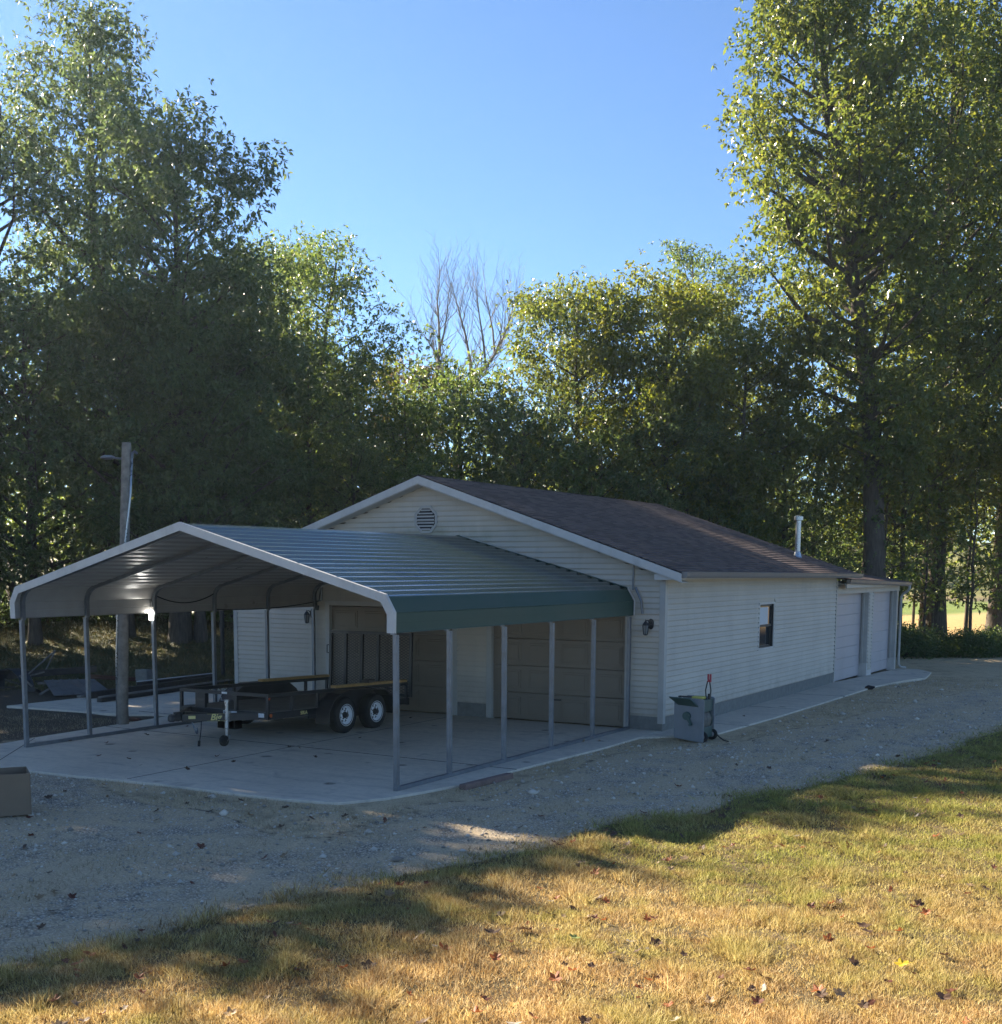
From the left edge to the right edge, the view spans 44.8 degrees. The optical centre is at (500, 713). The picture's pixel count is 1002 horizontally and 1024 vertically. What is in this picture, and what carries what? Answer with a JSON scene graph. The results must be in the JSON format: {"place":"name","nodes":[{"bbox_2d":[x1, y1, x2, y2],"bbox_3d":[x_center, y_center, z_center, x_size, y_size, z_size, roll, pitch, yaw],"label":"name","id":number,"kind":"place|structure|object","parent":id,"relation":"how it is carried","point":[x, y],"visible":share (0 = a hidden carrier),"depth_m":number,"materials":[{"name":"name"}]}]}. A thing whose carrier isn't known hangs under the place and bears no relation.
{"place":"outdoors","nodes":[
{"label":"outdoors","id":0,"kind":"place"},
{"bbox_2d":[0,722,1001,1023],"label":"lawn grass","id":1,"kind":"structure","parent":0,"point":[740,948],"depth_m":9.15,"materials":[{"name":"plant"}]},
{"bbox_2d":[576,1015,591,1023],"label":"fallen leaf","id":2,"kind":"object","parent":1,"relation":"on","point":[582,1018],"visible":0.98,"depth_m":6.96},
{"bbox_2d":[935,991,950,999],"bbox_3d":[2.745,1.761,7.562,0.153,0.026,0.104,-1,19,-29],"label":"fallen leaf","id":3,"kind":"object","parent":1,"relation":"on","point":[941,995],"visible":1,"depth_m":7.58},
{"bbox_2d":[0,532,1001,1023],"bbox_3d":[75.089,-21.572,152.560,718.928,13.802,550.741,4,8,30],"label":"ground","id":4,"kind":"structure","parent":0,"point":[978,670],"depth_m":13.70,"materials":[{"name":"gravel"}]},
{"bbox_2d":[0,766,31,816],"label":"cardboard box","id":5,"kind":"object","parent":4,"relation":"on","point":[15,792],"visible":1,"depth_m":14.48,"materials":[{"name":"cardboard"}]},
{"bbox_2d":[0,668,34,691],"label":"old mudguard","id":6,"kind":"object","parent":4,"relation":"on","point":[5,672],"visible":0.78,"depth_m":28.57,"materials":[{"name":"metal"}]},
{"bbox_2d":[0,586,52,626],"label":"shrub","id":7,"kind":"object","parent":4,"relation":"on","point":[8,611],"visible":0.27,"depth_m":37.46,"materials":[{"name":"green plant"}]},
{"bbox_2d":[3,609,84,622],"bbox_3d":[-14.564,-3.440,38.728,2.554,1.218,2.513,-4,8,-32],"label":"shrub","id":8,"kind":"object","parent":4,"relation":"on","point":[59,618],"visible":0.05,"depth_m":38.50,"materials":[{"name":"green plant"}]},
{"bbox_2d":[6,666,96,678],"bbox_3d":[-10.962,-0.996,29.701,2.153,0.239,0.090,-4,8,-35],"label":"old plank","id":9,"kind":"object","parent":4,"relation":"on","point":[58,671],"visible":0.82,"depth_m":29.74,"materials":[{"name":"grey wood"}]},
{"bbox_2d":[28,650,55,675],"bbox_3d":[-11.113,-1.194,29.330,0.034,0.549,1.538,1,7,7],"label":"scrap bracket","id":10,"kind":"object","parent":9,"relation":"on","point":[53,653],"visible":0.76,"depth_m":29.51,"materials":[{"name":"grey metal"}]},
{"bbox_2d":[0,72,124,623],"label":"oak tree","id":11,"kind":"object","parent":4,"relation":"on","point":[41,176],"visible":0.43,"depth_m":36.37,"materials":[{"name":"green plant"}]},
{"bbox_2d":[0,275,144,645],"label":"woodland tree","id":12,"kind":"object","parent":4,"relation":"on","point":[33,503],"visible":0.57,"depth_m":33.92,"materials":[{"name":"green plant"}]},
{"bbox_2d":[1,252,145,560],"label":"woodland tree","id":13,"kind":"object","parent":4,"relation":"on","point":[22,509],"visible":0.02,"depth_m":41.29,"materials":[{"name":"green plant"}]},
{"bbox_2d":[44,678,106,695],"bbox_3d":[-9.964,-0.625,28.427,1.298,0.256,1.458,-4,8,-34],"label":"metal sheet","id":14,"kind":"object","parent":4,"relation":"on","point":[77,686],"visible":0.79,"depth_m":28.41,"materials":[{"name":"metal"}]},
{"bbox_2d":[90,674,135,680],"bbox_3d":[-9.382,-0.861,30.006,1.541,0.254,0.298,-3,8,-28],"label":"rusty panel","id":15,"kind":"object","parent":4,"relation":"on","point":[105,677],"depth_m":29.74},
{"bbox_2d":[7,688,226,715],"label":"concrete slab","id":16,"kind":"structure","parent":4,"relation":"on","point":[168,703],"depth_m":25.77,"materials":[{"name":"concrete"}]},
{"bbox_2d":[91,676,211,698],"bbox_3d":[-8.224,-0.637,28.974,0.150,0.170,4.419,4,8,25],"label":"long timber","id":17,"kind":"object","parent":16,"relation":"on","point":[95,694],"visible":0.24,"depth_m":28.73,"materials":[{"name":"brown wood"}]},
{"bbox_2d":[98,679,232,697],"bbox_3d":[-7.839,-0.598,29.044,0.160,0.060,4.937,3,7,23],"label":"long timber","id":18,"kind":"object","parent":16,"relation":"on","point":[161,688],"visible":0.29,"depth_m":28.65,"materials":[{"name":"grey wood"}]},
{"bbox_2d":[97,679,234,701],"bbox_3d":[-7.696,-0.542,28.499,0.120,0.090,4.937,3,7,23],"label":"long timber","id":19,"kind":"object","parent":16,"relation":"on","point":[138,694],"visible":0.76,"depth_m":27.95,"materials":[{"name":"wood"}]},
{"bbox_2d":[100,442,137,724],"bbox_3d":[-6.988,-2.212,22.444,0.719,5.460,0.244,2,7,12],"label":"utility pole","id":20,"kind":"object","parent":4,"relation":"on","point":[122,646],"visible":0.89,"depth_m":22.44,"materials":[{"name":"grey wood"}]},
{"bbox_2d":[0,0,255,541],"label":"oak tree","id":21,"kind":"object","parent":4,"relation":"on","point":[96,37],"visible":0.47,"depth_m":36.89,"materials":[{"name":"green plant"}]},
{"bbox_2d":[92,613,168,621],"bbox_3d":[-11.665,-3.683,38.820,3.280,1.647,3.158,-6,9,-43],"label":"shrub","id":22,"kind":"object","parent":4,"relation":"on","point":[110,618],"visible":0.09,"depth_m":38.28,"materials":[{"name":"green plant"}]},
{"bbox_2d":[0,252,271,637],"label":"woodland tree","id":23,"kind":"object","parent":4,"relation":"on","point":[86,467],"visible":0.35,"depth_m":33.93,"materials":[{"name":"green plant"}]},
{"bbox_2d":[135,677,152,684],"bbox_3d":[-8.802,-0.772,30.058,0.400,0.215,0.240,4,8,30],"label":"concrete block","id":24,"kind":"object","parent":4,"relation":"on","point":[138,679],"depth_m":29.96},
{"bbox_2d":[135,669,152,677],"bbox_3d":[-8.800,-0.981,30.033,0.400,0.195,0.240,4,8,30],"label":"concrete block","id":25,"kind":"object","parent":24,"relation":"on","point":[143,673],"depth_m":29.93,"materials":[{"name":"concrete"}]},
{"bbox_2d":[137,674,211,684],"bbox_3d":[-8.045,-0.801,30.308,0.140,0.160,2.704,4,8,27],"label":"long timber","id":26,"kind":"object","parent":4,"relation":"on","point":[162,680],"visible":0.26,"depth_m":30.06,"materials":[{"name":"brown wood"}]},
{"bbox_2d":[41,78,312,643],"bbox_3d":[-9.702,-9.556,35.210,7.660,15.843,6.927,5,8,35],"label":"oak tree","id":27,"kind":"object","parent":4,"relation":"on","point":[170,180],"visible":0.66,"depth_m":33.66,"materials":[{"name":"green plant"}]},
{"bbox_2d":[0,590,354,690],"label":"bank grass","id":28,"kind":"structure","parent":4,"relation":"on","point":[92,655],"depth_m":34.44,"materials":[{"name":"plant"}]},
{"bbox_2d":[57,296,331,642],"bbox_3d":[-8.766,-6.815,35.478,7.875,10.316,7.846,-2,7,-19],"label":"woodland tree","id":29,"kind":"object","parent":4,"relation":"on","point":[200,632],"visible":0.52,"depth_m":34.12,"materials":[{"name":"green plant"}]},
{"bbox_2d":[99,331,316,525],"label":"woodland tree","id":30,"kind":"object","parent":4,"relation":"on","point":[273,443],"depth_m":40.86,"materials":[{"name":"green plant"}]},
{"bbox_2d":[191,610,232,622],"bbox_3d":[-8.631,-3.681,38.874,3.499,1.696,3.556,2,7,13],"label":"shrub","id":31,"kind":"object","parent":4,"relation":"on","point":[227,618],"visible":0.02,"depth_m":37.67,"materials":[{"name":"green plant"}]},
{"bbox_2d":[170,232,338,526],"bbox_3d":[-8.391,-9.008,39.690,5.648,12.346,6.284,-2,7,-19],"label":"oak tree","id":32,"kind":"object","parent":4,"relation":"on","point":[282,308],"visible":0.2,"depth_m":38.55,"materials":[{"name":"green plant"}]},
{"bbox_2d":[232,225,385,520],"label":"slender tree","id":33,"kind":"object","parent":4,"relation":"on","point":[284,246],"visible":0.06,"depth_m":46.02,"materials":[{"name":"green plant"}]},
{"bbox_2d":[247,345,406,528],"bbox_3d":[-6.625,-7.817,41.317,6.830,8.947,6.805,-5,9,-38],"label":"woodland tree","id":34,"kind":"object","parent":4,"relation":"on","point":[304,442],"visible":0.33,"depth_m":39.94,"materials":[{"name":"green plant"}]},
{"bbox_2d":[0,711,660,804],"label":"slab","id":35,"kind":"structure","parent":4,"relation":"on","point":[303,774],"depth_m":19.13,"materials":[{"name":"concrete"}]},
{"bbox_2d":[218,720,241,728],"bbox_3d":[-4.955,0.178,22.218,0.420,0.190,0.200,4,8,30],"label":"concrete block","id":36,"kind":"object","parent":35,"relation":"on","point":[234,724],"depth_m":22.12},
{"bbox_2d":[168,630,412,745],"bbox_3d":[-3.962,-0.527,21.862,2.590,1.793,5.438,4,6,30],"label":"utility trailer","id":37,"kind":"object","parent":35,"relation":"on","point":[337,710],"visible":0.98,"depth_m":22.10,"materials":[{"name":"black paint"}]},
{"bbox_2d":[258,674,328,681],"bbox_3d":[-4.014,-0.685,23.686,0.120,0.097,2.001,4,8,30],"label":"timber board","id":38,"kind":"object","parent":37,"relation":"on","point":[291,678],"visible":1,"depth_m":23.54,"materials":[{"name":"wood"}]},
{"bbox_2d":[331,679,406,687],"bbox_3d":[-2.424,-0.547,22.572,0.120,0.102,2.211,4,8,30],"label":"timber board","id":39,"kind":"object","parent":37,"relation":"on","point":[363,684],"visible":1,"depth_m":22.30,"materials":[{"name":"wood"}]},
{"bbox_2d":[10,522,634,790],"bbox_3d":[-2.700,-1.339,20.797,7.488,3.567,7.550,4,8,30],"label":"carport","id":40,"kind":"object","parent":35,"relation":"on","point":[416,582],"visible":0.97,"depth_m":19.64,"materials":[{"name":"grey paint"}]},
{"bbox_2d":[278,425,412,527],"bbox_3d":[-4.855,-6.091,40.126,4.964,6.526,4.982,1,7,8],"label":"woodland tree","id":41,"kind":"object","parent":4,"relation":"on","point":[348,454],"visible":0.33,"depth_m":39.39,"materials":[{"name":"green plant"}]},
{"bbox_2d":[251,220,444,522],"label":"leaning tree","id":42,"kind":"object","parent":4,"relation":"on","point":[335,291],"visible":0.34,"depth_m":42.09,"materials":[{"name":"green plant"}]},
{"bbox_2d":[273,342,435,527],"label":"woodland tree","id":43,"kind":"object","parent":4,"relation":"on","point":[403,392],"visible":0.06,"depth_m":45.60,"materials":[{"name":"green plant"}]},
{"bbox_2d":[361,959,377,969],"bbox_3d":[-0.888,1.702,8.168,0.113,0.017,0.148,3,30,-1],"label":"fallen leaf","id":44,"kind":"object","parent":4,"relation":"on","point":[367,963],"visible":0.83,"depth_m":8.19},
{"bbox_2d":[318,377,477,509],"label":"woodland tree","id":45,"kind":"object","parent":4,"relation":"on","point":[395,433],"visible":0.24,"depth_m":44.26,"materials":[{"name":"green plant"}]},
{"bbox_2d":[346,352,458,471],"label":"slender tree","id":46,"kind":"object","parent":4,"relation":"on","point":[408,379],"visible":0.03,"depth_m":53.08,"materials":[{"name":"green plant"}]},
{"bbox_2d":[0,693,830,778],"bbox_3d":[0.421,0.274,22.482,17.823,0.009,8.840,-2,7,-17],"label":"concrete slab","id":47,"kind":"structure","parent":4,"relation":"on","point":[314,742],"depth_m":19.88,"materials":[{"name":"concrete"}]},
{"bbox_2d":[370,436,474,491],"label":"woodland tree","id":48,"kind":"object","parent":4,"relation":"on","point":[422,470],"visible":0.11,"depth_m":40.64,"materials":[{"name":"green plant"}]},
{"bbox_2d":[386,229,480,477],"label":"bare tree","id":49,"kind":"object","parent":4,"relation":"on","point":[444,326],"visible":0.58,"depth_m":50.36,"materials":[{"name":"brown plant"}]},
{"bbox_2d":[381,333,546,488],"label":"woodland tree","id":50,"kind":"object","parent":4,"relation":"on","point":[462,385],"visible":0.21,"depth_m":44.79,"materials":[{"name":"green plant"}]},
{"bbox_2d":[432,246,526,426],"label":"bare tree","id":51,"kind":"object","parent":4,"relation":"on","point":[499,345],"visible":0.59,"depth_m":51.19,"materials":[{"name":"brown plant"}]},
{"bbox_2d":[459,773,512,789],"bbox_3d":[-0.194,0.954,16.840,0.120,0.100,1.162,5,8,34],"label":"edging timber","id":52,"kind":"object","parent":4,"relation":"on","point":[483,781],"visible":0.94,"depth_m":16.75,"materials":[{"name":"wood"}]},
{"bbox_2d":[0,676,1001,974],"bbox_3d":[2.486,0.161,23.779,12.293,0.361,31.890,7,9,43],"label":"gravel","id":53,"kind":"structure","parent":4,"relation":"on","point":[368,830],"depth_m":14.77,"materials":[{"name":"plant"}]},
{"bbox_2d":[4,431,997,568],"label":"woods","id":54,"kind":"object","parent":4,"relation":"on","point":[978,534],"visible":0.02,"depth_m":164.22,"materials":[{"name":"green plant"}]},
{"bbox_2d":[442,379,602,496],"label":"woodland tree","id":55,"kind":"object","parent":4,"relation":"on","point":[495,411],"visible":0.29,"depth_m":41.14,"materials":[{"name":"green plant"}]},
{"bbox_2d":[548,971,561,980],"bbox_3d":[0.352,1.702,7.818,0.091,0.029,0.129,-25,33,-22],"label":"fallen leaf","id":56,"kind":"object","parent":4,"relation":"on","point":[556,977],"visible":1,"depth_m":7.84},
{"bbox_2d":[233,474,912,730],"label":"garage","id":57,"kind":"structure","parent":4,"relation":"on","point":[744,620],"depth_m":24.60,"materials":[{"name":"plastic"}]},
{"bbox_2d":[217,588,320,609],"bbox_3d":[-4.595,-2.380,24.444,0.201,0.580,3.051,4,8,30],"label":"electric cable","id":58,"kind":"object","parent":57,"relation":"attached to","point":[271,607],"visible":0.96,"depth_m":24.60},
{"bbox_2d":[332,606,451,712],"bbox_3d":[-2.256,-1.124,25.131,3.090,2.093,0.069,4,8,30],"label":"garage door","id":59,"kind":"structure","parent":57,"relation":"in","point":[432,647],"depth_m":24.96,"materials":[{"name":"metal"}]},
{"bbox_2d":[493,616,624,726],"bbox_3d":[1.088,-0.873,23.188,2.860,2.093,0.069,4,8,30],"label":"garage door","id":60,"kind":"structure","parent":57,"relation":"in","point":[533,679],"depth_m":23.11,"materials":[{"name":"metal"}]},
{"bbox_2d":[642,619,653,635],"bbox_3d":[2.651,-1.557,21.997,0.226,0.305,0.121,-4,8,-29],"label":"wall lantern","id":61,"kind":"object","parent":57,"relation":"attached to","point":[647,626],"depth_m":21.96,"materials":[{"name":"metal"}]},
{"bbox_2d":[757,602,774,650],"bbox_3d":[5.825,-1.937,26.956,0.140,1.040,1.080,4,8,30],"label":"window","id":62,"kind":"structure","parent":57,"relation":"in","point":[766,622],"depth_m":27.11,"materials":[{"name":"glass"}]},
{"bbox_2d":[834,593,861,681],"bbox_3d":[9.463,-2.114,33.499,0.075,2.370,3.370,4,8,30],"label":"garage door","id":63,"kind":"structure","parent":57,"relation":"in","point":[849,605],"depth_m":33.79,"materials":[{"name":"metal"}]},
{"bbox_2d":[871,591,889,672],"bbox_3d":[11.336,-2.462,36.712,0.040,2.420,3.000,4,8,30],"label":"garage door","id":64,"kind":"structure","parent":57,"relation":"in","point":[881,608],"depth_m":37.06,"materials":[{"name":"metal"}]},
{"bbox_2d":[464,265,690,499],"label":"maple tree","id":65,"kind":"object","parent":4,"relation":"on","point":[554,310],"visible":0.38,"depth_m":43.85,"materials":[{"name":"green plant"}]},
{"bbox_2d":[520,412,697,512],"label":"woodland tree","id":66,"kind":"object","parent":4,"relation":"on","point":[598,488],"visible":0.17,"depth_m":41.04,"materials":[{"name":"green plant"}]},
{"bbox_2d":[552,249,802,526],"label":"maple tree","id":67,"kind":"object","parent":4,"relation":"on","point":[691,306],"visible":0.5,"depth_m":42.28,"materials":[{"name":"green plant"}]},
{"bbox_2d":[594,400,772,541],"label":"woodland tree","id":68,"kind":"object","parent":4,"relation":"on","point":[705,432],"visible":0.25,"depth_m":41.19,"materials":[{"name":"green plant"}]},
{"bbox_2d":[630,238,756,506],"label":"slender tree","id":69,"kind":"object","parent":4,"relation":"on","point":[677,257],"visible":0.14,"depth_m":61.18,"materials":[{"name":"green plant"}]},
{"bbox_2d":[669,695,717,742],"bbox_3d":[3.343,0.091,21.118,0.646,0.788,0.696,4,8,30],"label":"trash can","id":70,"kind":"object","parent":4,"relation":"on","point":[694,720],"visible":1,"depth_m":20.96,"materials":[{"name":"grey plastic"}]},
{"bbox_2d":[705,674,711,699],"bbox_3d":[3.580,-0.456,20.985,0.102,0.441,0.062,4,8,30],"label":"bolt cutter","id":71,"kind":"object","parent":70,"relation":"in","point":[709,695],"visible":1,"depth_m":20.97,"materials":[{"name":"metal"}]},
{"bbox_2d":[686,250,770,473],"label":"slender tree","id":72,"kind":"object","parent":4,"relation":"on","point":[747,295],"visible":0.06,"depth_m":57.90,"materials":[{"name":"green plant"}]},
{"bbox_2d":[684,459,804,546],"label":"woodland tree","id":73,"kind":"object","parent":4,"relation":"on","point":[742,483],"visible":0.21,"depth_m":41.98,"materials":[{"name":"green plant"}]},
{"bbox_2d":[657,308,834,549],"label":"maple tree","id":74,"kind":"object","parent":4,"relation":"on","point":[786,399],"visible":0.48,"depth_m":42.43,"materials":[{"name":"green plant"}]},
{"bbox_2d":[750,995,763,1004],"bbox_3d":[1.560,1.759,7.446,0.104,0.030,0.083,-11,31,0],"label":"fallen leaf","id":75,"kind":"object","parent":4,"relation":"on","point":[758,999],"visible":1,"depth_m":7.46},
{"bbox_2d":[641,683,876,738],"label":"walkway","id":76,"kind":"structure","parent":4,"relation":"on","point":[792,703],"depth_m":26.05,"materials":[{"name":"concrete"}]},
{"bbox_2d":[719,413,876,579],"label":"woodland tree","id":77,"kind":"object","parent":4,"relation":"on","point":[807,544],"visible":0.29,"depth_m":43.61,"materials":[{"name":"green plant"}]},
{"bbox_2d":[815,986,827,997],"bbox_3d":[2.007,1.749,7.625,0.086,0.013,0.114,-11,24,16],"label":"fallen leaf","id":78,"kind":"object","parent":4,"relation":"on","point":[821,993],"visible":1,"depth_m":7.62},
{"bbox_2d":[765,406,892,579],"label":"woodland tree","id":79,"kind":"object","parent":4,"relation":"on","point":[826,551],"visible":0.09,"depth_m":46.28,"materials":[{"name":"green plant"}]},
{"bbox_2d":[701,0,1001,576],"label":"poplar tree","id":80,"kind":"object","parent":4,"relation":"on","point":[868,79],"visible":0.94,"depth_m":41.34,"materials":[{"name":"green plant"}]},
{"bbox_2d":[834,668,931,686],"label":"walkway","id":81,"kind":"structure","parent":4,"relation":"on","point":[894,676],"depth_m":34.30,"materials":[{"name":"concrete"}]},
{"bbox_2d":[822,448,945,607],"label":"sapling","id":82,"kind":"object","parent":4,"relation":"on","point":[903,543],"visible":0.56,"depth_m":43.73,"materials":[{"name":"green plant"}]},
{"bbox_2d":[829,455,948,600],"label":"sapling","id":83,"kind":"object","parent":4,"relation":"on","point":[898,527],"visible":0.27,"depth_m":44.97,"materials":[{"name":"green plant"}]},
{"bbox_2d":[788,0,1001,636],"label":"poplar tree","id":84,"kind":"object","parent":4,"relation":"on","point":[978,58],"visible":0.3,"depth_m":43.80,"materials":[{"name":"green plant"}]},
{"bbox_2d":[805,376,1001,628],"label":"woodland tree","id":85,"kind":"object","parent":4,"relation":"on","point":[975,446],"visible":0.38,"depth_m":44.09,"materials":[{"name":"green plant"}]},
{"bbox_2d":[844,403,998,630],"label":"woodland tree","id":86,"kind":"object","parent":4,"relation":"on","point":[923,573],"visible":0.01,"depth_m":50.20,"materials":[{"name":"green plant"}]},
{"bbox_2d":[896,623,947,659],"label":"shrub","id":87,"kind":"object","parent":4,"relation":"on","point":[909,643],"visible":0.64,"depth_m":43.36,"materials":[{"name":"green plant"}]},
{"bbox_2d":[900,621,951,656],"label":"shrub","id":88,"kind":"object","parent":4,"relation":"on","point":[926,631],"visible":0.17,"depth_m":44.00,"materials":[{"name":"green plant"}]},
{"bbox_2d":[886,525,966,632],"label":"sapling","id":89,"kind":"object","parent":4,"relation":"on","point":[913,613],"visible":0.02,"depth_m":52.71,"materials":[{"name":"green plant"}]},
{"bbox_2d":[902,619,951,638],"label":"shrub","id":90,"kind":"object","parent":4,"relation":"on","point":[934,628],"visible":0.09,"depth_m":45.74,"materials":[{"name":"green plant"}]},
{"bbox_2d":[908,641,952,657],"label":"shrub","id":91,"kind":"object","parent":4,"relation":"on","point":[941,653],"visible":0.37,"depth_m":43.75,"materials":[{"name":"green plant"}]},
{"bbox_2d":[888,472,982,637],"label":"sapling","id":92,"kind":"object","parent":4,"relation":"on","point":[925,600],"visible":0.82,"depth_m":44.47,"materials":[{"name":"green plant"}]},
{"bbox_2d":[886,426,1001,629],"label":"sapling","id":93,"kind":"object","parent":4,"relation":"on","point":[947,564],"visible":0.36,"depth_m":46.32,"materials":[{"name":"green plant"}]},
{"bbox_2d":[908,7,1001,633],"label":"poplar tree","id":94,"kind":"object","parent":4,"relation":"on","point":[990,621],"visible":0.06,"depth_m":48.01,"materials":[{"name":"green plant"}]},
{"bbox_2d":[914,427,1001,634],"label":"sapling","id":95,"kind":"object","parent":4,"relation":"on","point":[985,579],"visible":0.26,"depth_m":47.39,"materials":[{"name":"green plant"}]},
{"bbox_2d":[934,634,984,657],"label":"shrub","id":96,"kind":"object","parent":4,"relation":"on","point":[962,652],"visible":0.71,"depth_m":43.88,"materials":[{"name":"green plant"}]},
{"bbox_2d":[923,452,1001,634],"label":"sapling","id":97,"kind":"object","parent":4,"relation":"on","point":[979,560],"visible":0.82,"depth_m":44.84,"materials":[{"name":"green plant"}]},
{"bbox_2d":[939,627,995,657],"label":"shrub","id":98,"kind":"object","parent":4,"relation":"on","point":[977,639],"visible":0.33,"depth_m":44.18,"materials":[{"name":"green plant"}]},
{"bbox_2d":[942,625,1001,657],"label":"shrub","id":99,"kind":"object","parent":4,"relation":"on","point":[986,644],"visible":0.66,"depth_m":43.94,"materials":[{"name":"green plant"}]},
{"bbox_2d":[942,627,1001,657],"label":"shrub","id":100,"kind":"object","parent":4,"relation":"on","point":[998,646],"visible":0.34,"depth_m":44.23,"materials":[{"name":"green plant"}]},
{"bbox_2d":[956,400,1001,533],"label":"woodland tree","id":101,"kind":"object","parent":4,"relation":"on","point":[999,492],"visible":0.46,"depth_m":45.14,"materials":[{"name":"green plant"}]},
{"bbox_2d":[974,622,1001,634],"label":"shrub","id":102,"kind":"object","parent":4,"relation":"on","point":[996,629],"visible":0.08,"depth_m":47.32,"materials":[{"name":"green plant"}]},
{"bbox_2d":[975,499,1001,618],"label":"sapling","id":103,"kind":"object","parent":4,"relation":"on","point":[999,594],"visible":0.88,"depth_m":44.97,"materials":[{"name":"green plant"}]},
{"bbox_2d":[975,626,1001,656],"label":"shrub","id":104,"kind":"object","parent":4,"relation":"on","point":[999,637],"visible":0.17,"depth_m":44.88,"materials":[{"name":"green plant"}]},
{"bbox_2d":[0,0,1001,541],"label":"sky","id":105,"kind":"structure","parent":0,"point":[554,136],"materials":[{"name":"blue"}]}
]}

